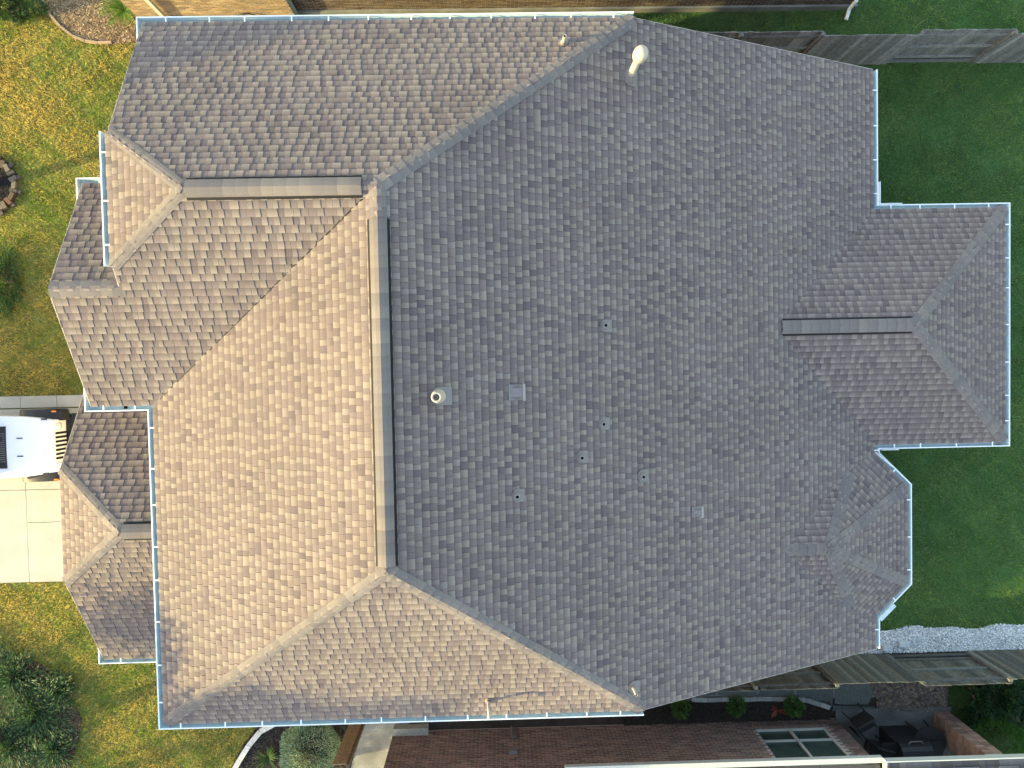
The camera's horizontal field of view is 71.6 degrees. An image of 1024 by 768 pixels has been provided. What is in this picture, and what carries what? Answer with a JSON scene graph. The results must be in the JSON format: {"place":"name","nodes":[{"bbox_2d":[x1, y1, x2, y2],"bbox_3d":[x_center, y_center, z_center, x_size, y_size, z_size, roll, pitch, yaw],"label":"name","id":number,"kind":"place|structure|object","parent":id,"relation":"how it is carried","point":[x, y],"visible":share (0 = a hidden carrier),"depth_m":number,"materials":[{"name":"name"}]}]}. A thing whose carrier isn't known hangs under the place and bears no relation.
{"place":"outdoors","nodes":[
{"label":"outdoors","id":0,"kind":"place"},
{"bbox_2d":[0,408,78,582],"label":"driveway","id":1,"kind":"structure","parent":0,"point":[31,549],"depth_m":19.35,"materials":[{"name":"concrete"}]},
{"bbox_2d":[0,408,76,481],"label":"parked car","id":2,"kind":"object","parent":1,"relation":"on","point":[33,444],"visible":0.82,"depth_m":18.17,"materials":[{"name":"white paint"}]},
{"bbox_2d":[0,651,81,767],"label":"brown mulch","id":3,"kind":"object","parent":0,"point":[75,724],"visible":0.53,"depth_m":19.53,"materials":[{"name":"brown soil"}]},
{"bbox_2d":[0,695,65,767],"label":"garden bush","id":4,"kind":"object","parent":3,"relation":"on","point":[11,748],"visible":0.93,"depth_m":19.32,"materials":[{"name":"green plant"}]},
{"bbox_2d":[0,635,66,720],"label":"garden bush","id":5,"kind":"object","parent":3,"relation":"on","point":[13,672],"visible":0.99,"depth_m":19.28,"materials":[{"name":"green plant"}]},
{"bbox_2d":[0,664,82,767],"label":"garden bush","id":6,"kind":"object","parent":3,"relation":"on","point":[32,715],"visible":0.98,"depth_m":19.28,"materials":[{"name":"green plant"}]},
{"bbox_2d":[17,710,88,767],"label":"garden bush","id":7,"kind":"object","parent":3,"relation":"on","point":[53,758],"visible":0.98,"depth_m":19.38,"materials":[{"name":"green plant"}]},
{"bbox_2d":[27,662,87,720],"bbox_3d":[-12.345,8.467,19.317,1.483,0.492,1.623,-10,92,-1],"label":"garden bush","id":8,"kind":"object","parent":3,"relation":"on","point":[60,692],"visible":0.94,"depth_m":19.36,"materials":[{"name":"green plant"}]},
{"bbox_2d":[0,395,82,407],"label":"front walk","id":9,"kind":"structure","parent":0,"point":[39,401],"depth_m":19.25,"materials":[{"name":"concrete"}]},
{"bbox_2d":[43,0,136,45],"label":"straw mulch","id":10,"kind":"object","parent":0,"point":[80,25],"visible":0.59,"depth_m":18.98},
{"bbox_2d":[43,0,112,44],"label":"bed edging","id":11,"kind":"object","parent":10,"relation":"on","point":[79,38],"visible":0.92,"depth_m":18.95,"materials":[{"name":"concrete"}]},
{"bbox_2d":[96,0,136,29],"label":"ornamental grass","id":12,"kind":"object","parent":10,"relation":"on","point":[119,7],"depth_m":18.82,"materials":[{"name":"green plant"}]},
{"bbox_2d":[0,0,256,767],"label":"front lawn","id":13,"kind":"structure","parent":0,"point":[38,167],"depth_m":19.23,"materials":[{"name":"plant"}]},
{"bbox_2d":[0,155,22,215],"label":"brick tree ring","id":14,"kind":"object","parent":13,"relation":"on","point":[14,178],"visible":1,"depth_m":19.00,"materials":[{"name":"beige stone"}]},
{"bbox_2d":[0,168,10,204],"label":"ring mulch","id":15,"kind":"object","parent":14,"relation":"in","point":[5,184],"visible":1,"depth_m":19.06,"materials":[{"name":"black soil"}]},
{"bbox_2d":[0,238,25,321],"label":"garden bush","id":16,"kind":"object","parent":13,"relation":"on","point":[3,267],"visible":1,"depth_m":19.07,"materials":[{"name":"green plant"}]},
{"bbox_2d":[0,0,31,25],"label":"leafy bush","id":17,"kind":"object","parent":13,"relation":"on","point":[20,11],"visible":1,"depth_m":18.66,"materials":[{"name":"green plant"}]},
{"bbox_2d":[25,0,49,15],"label":"leafy bush","id":18,"kind":"object","parent":13,"relation":"on","point":[39,10],"visible":1,"depth_m":18.67,"materials":[{"name":"green plant"}]},
{"bbox_2d":[231,724,359,767],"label":"dark mulch","id":19,"kind":"object","parent":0,"point":[271,736],"visible":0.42,"depth_m":19.67,"materials":[{"name":"brown soil"}]},
{"bbox_2d":[232,726,274,767],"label":"curved edging","id":20,"kind":"object","parent":19,"relation":"on","point":[255,737],"visible":0.86,"depth_m":19.58,"materials":[{"name":"concrete"}]},
{"bbox_2d":[252,745,278,767],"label":"fern plant","id":21,"kind":"object","parent":19,"relation":"on","point":[266,759],"visible":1,"depth_m":19.58,"materials":[{"name":"green plant"}]},
{"bbox_2d":[279,725,340,767],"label":"pale shrub","id":22,"kind":"object","parent":19,"relation":"on","point":[288,735],"visible":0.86,"depth_m":18.94,"materials":[{"name":"green plant"}]},
{"bbox_2d":[332,724,364,767],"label":"timber screen","id":23,"kind":"object","parent":19,"relation":"on","point":[348,745],"visible":0.65,"depth_m":17.93,"materials":[{"name":"brown wood"}]},
{"bbox_2d":[351,722,409,767],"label":"concrete pad","id":24,"kind":"object","parent":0,"point":[373,746],"visible":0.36,"depth_m":19.74,"materials":[{"name":"beige concrete"}]},
{"bbox_2d":[350,627,995,767],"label":"ground","id":25,"kind":"structure","parent":0,"point":[516,723],"depth_m":19.87,"materials":[{"name":"soil"}]},
{"bbox_2d":[120,0,857,19],"bbox_3d":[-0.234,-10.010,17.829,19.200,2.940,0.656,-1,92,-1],"label":"tan brick house","id":26,"kind":"structure","parent":25,"relation":"on","point":[144,8],"depth_m":18.86,"materials":[{"name":"brick"}]},
{"bbox_2d":[48,11,1009,729],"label":"house","id":27,"kind":"structure","parent":25,"relation":"on","point":[438,367],"depth_m":13.54,"materials":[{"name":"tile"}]},
{"bbox_2d":[384,718,1023,767],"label":"brick house","id":28,"kind":"structure","parent":0,"point":[828,743],"depth_m":18.66,"materials":[{"name":"brick"}]},
{"bbox_2d":[755,727,857,766],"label":"window","id":29,"kind":"structure","parent":28,"relation":"in","point":[816,742],"depth_m":18.83,"materials":[{"name":"glass"}]},
{"bbox_2d":[633,11,792,31],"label":"side lawn","id":30,"kind":"structure","parent":0,"point":[725,17],"depth_m":19.36,"materials":[{"name":"plant"}]},
{"bbox_2d":[623,700,830,725],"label":"dark mulch","id":31,"kind":"object","parent":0,"point":[720,710],"visible":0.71,"depth_m":19.88,"materials":[{"name":"black soil"}]},
{"bbox_2d":[670,699,692,720],"bbox_3d":[4.686,8.979,19.617,0.670,0.563,0.614,-1,92,-1],"label":"shrub","id":32,"kind":"object","parent":31,"relation":"on","point":[686,709],"visible":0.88,"depth_m":19.59,"materials":[{"name":"green plant"}]},
{"bbox_2d":[723,693,747,719],"bbox_3d":[6.208,8.946,19.628,0.682,0.599,0.680,-1,92,-1],"label":"shrub","id":33,"kind":"object","parent":31,"relation":"on","point":[742,706],"visible":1,"depth_m":19.61,"materials":[{"name":"green plant"}]},
{"bbox_2d":[770,705,787,717],"bbox_3d":[7.469,9.153,19.878,0.499,0.059,0.377,-1,92,-1],"label":"red plant","id":34,"kind":"object","parent":31,"relation":"on","point":[775,710],"visible":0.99,"depth_m":19.88,"materials":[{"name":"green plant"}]},
{"bbox_2d":[783,693,806,718],"bbox_3d":[7.787,8.938,19.666,0.685,0.582,0.637,36,91,-2],"label":"shrub","id":35,"kind":"object","parent":31,"relation":"on","point":[799,704],"visible":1,"depth_m":19.65,"materials":[{"name":"green plant"}]},
{"bbox_2d":[685,683,890,710],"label":"flagstone path","id":36,"kind":"structure","parent":0,"point":[848,694],"depth_m":19.93,"materials":[{"name":"grey stone"}]},
{"bbox_2d":[691,695,830,709],"bbox_3d":[6.975,8.845,19.878,3.901,0.120,0.293,4,92,-1],"label":"stone edging","id":37,"kind":"object","parent":36,"relation":"on","point":[751,699],"visible":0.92,"depth_m":19.82,"materials":[{"name":"stone"}]},
{"bbox_2d":[869,682,948,712],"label":"brown pebbles","id":38,"kind":"object","parent":36,"relation":"on","point":[913,695],"visible":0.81,"depth_m":19.97,"materials":[{"name":"gravel"}]},
{"bbox_2d":[835,706,950,767],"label":"patio","id":39,"kind":"structure","parent":0,"point":[886,717],"depth_m":19.98,"materials":[{"name":"concrete"}]},
{"bbox_2d":[842,703,877,737],"bbox_3d":[9.607,9.297,19.455,0.576,0.996,0.591,-30,92,0],"label":"patio chair","id":40,"kind":"object","parent":39,"relation":"on","point":[862,721],"visible":1,"depth_m":19.38,"materials":[{"name":"black metal"}]},
{"bbox_2d":[861,734,895,754],"bbox_3d":[9.943,10.051,19.484,0.576,0.996,0.591,16,91,-2],"label":"patio chair","id":41,"kind":"object","parent":39,"relation":"on","point":[872,747],"visible":0.53,"depth_m":19.53,"materials":[{"name":"black metal"}]},
{"bbox_2d":[879,725,942,757],"bbox_3d":[10.823,9.891,19.445,1.680,1.095,0.683,-1,92,-1],"label":"patio grill","id":42,"kind":"object","parent":39,"relation":"on","point":[900,740],"visible":0.79,"depth_m":19.19,"materials":[{"name":"black metal"}]},
{"bbox_2d":[905,720,945,751],"bbox_3d":[11.354,9.747,19.645,0.900,0.713,0.900,-1,92,-1],"label":"patio table","id":43,"kind":"object","parent":39,"relation":"on","point":[931,733],"visible":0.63,"depth_m":19.28,"materials":[{"name":"black metal"}]},
{"bbox_2d":[933,711,1001,755],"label":"brick garden wall","id":44,"kind":"structure","parent":39,"relation":"on","point":[961,737],"depth_m":18.96,"materials":[{"name":"brown brick"}]},
{"bbox_2d":[784,0,1023,630],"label":"back lawn","id":45,"kind":"structure","parent":0,"point":[956,453],"depth_m":19.62,"materials":[{"name":"plant"}]},
{"bbox_2d":[704,28,1023,64],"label":"wooden fence","id":46,"kind":"object","parent":45,"relation":"on","point":[977,45],"visible":0.6,"depth_m":18.36,"materials":[{"name":"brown wood"}]},
{"bbox_2d":[859,623,1023,653],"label":"white gravel","id":47,"kind":"structure","parent":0,"point":[991,639],"depth_m":19.95,"materials":[{"name":"grey gravel"}]},
{"bbox_2d":[714,649,1023,691],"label":"wooden fence","id":48,"kind":"object","parent":47,"relation":"on","point":[983,667],"visible":0.59,"depth_m":18.86,"materials":[{"name":"brown wood"}]},
{"bbox_2d":[882,645,891,650],"bbox_3d":[10.498,7.394,19.912,0.242,0.160,0.135,-1,92,-1],"label":"paver","id":49,"kind":"object","parent":47,"relation":"on","point":[886,647],"visible":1,"depth_m":19.83,"materials":[{"name":"stone"}]},
{"bbox_2d":[898,641,908,646],"bbox_3d":[10.968,7.288,19.918,0.272,0.160,0.135,-1,92,-1],"label":"paver","id":50,"kind":"object","parent":47,"relation":"on","point":[903,643],"visible":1,"depth_m":19.84,"materials":[{"name":"stone"}]},
{"bbox_2d":[947,679,1023,755],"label":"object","id":51,"kind":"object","parent":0,"point":[1007,743],"depth_m":20.06,"materials":[{"name":"plant"}]},
{"bbox_2d":[961,700,995,730],"bbox_3d":[13.107,9.268,19.769,1.103,0.604,0.890,-1,92,-1],"label":"dark bush","id":52,"kind":"object","parent":51,"relation":"on","point":[972,722],"visible":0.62,"depth_m":19.75,"materials":[{"name":"green plant"}]},
{"bbox_2d":[946,679,1023,725],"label":"neighbour grass","id":53,"kind":"structure","parent":51,"relation":"on","point":[957,709],"depth_m":20.02,"materials":[{"name":"green plant"}]},
{"bbox_2d":[968,680,1023,727],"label":"dark bush","id":54,"kind":"object","parent":51,"relation":"on","point":[1016,692],"visible":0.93,"depth_m":19.47,"materials":[{"name":"green plant"}]},
{"bbox_2d":[969,716,1023,753],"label":"round shrub","id":55,"kind":"object","parent":51,"relation":"on","point":[1014,735],"visible":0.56,"depth_m":19.32,"materials":[{"name":"green plant"}]},
{"bbox_2d":[995,696,1023,737],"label":"dark bush","id":56,"kind":"object","parent":51,"relation":"on","point":[1002,703],"visible":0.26,"depth_m":19.71,"materials":[{"name":"green plant"}]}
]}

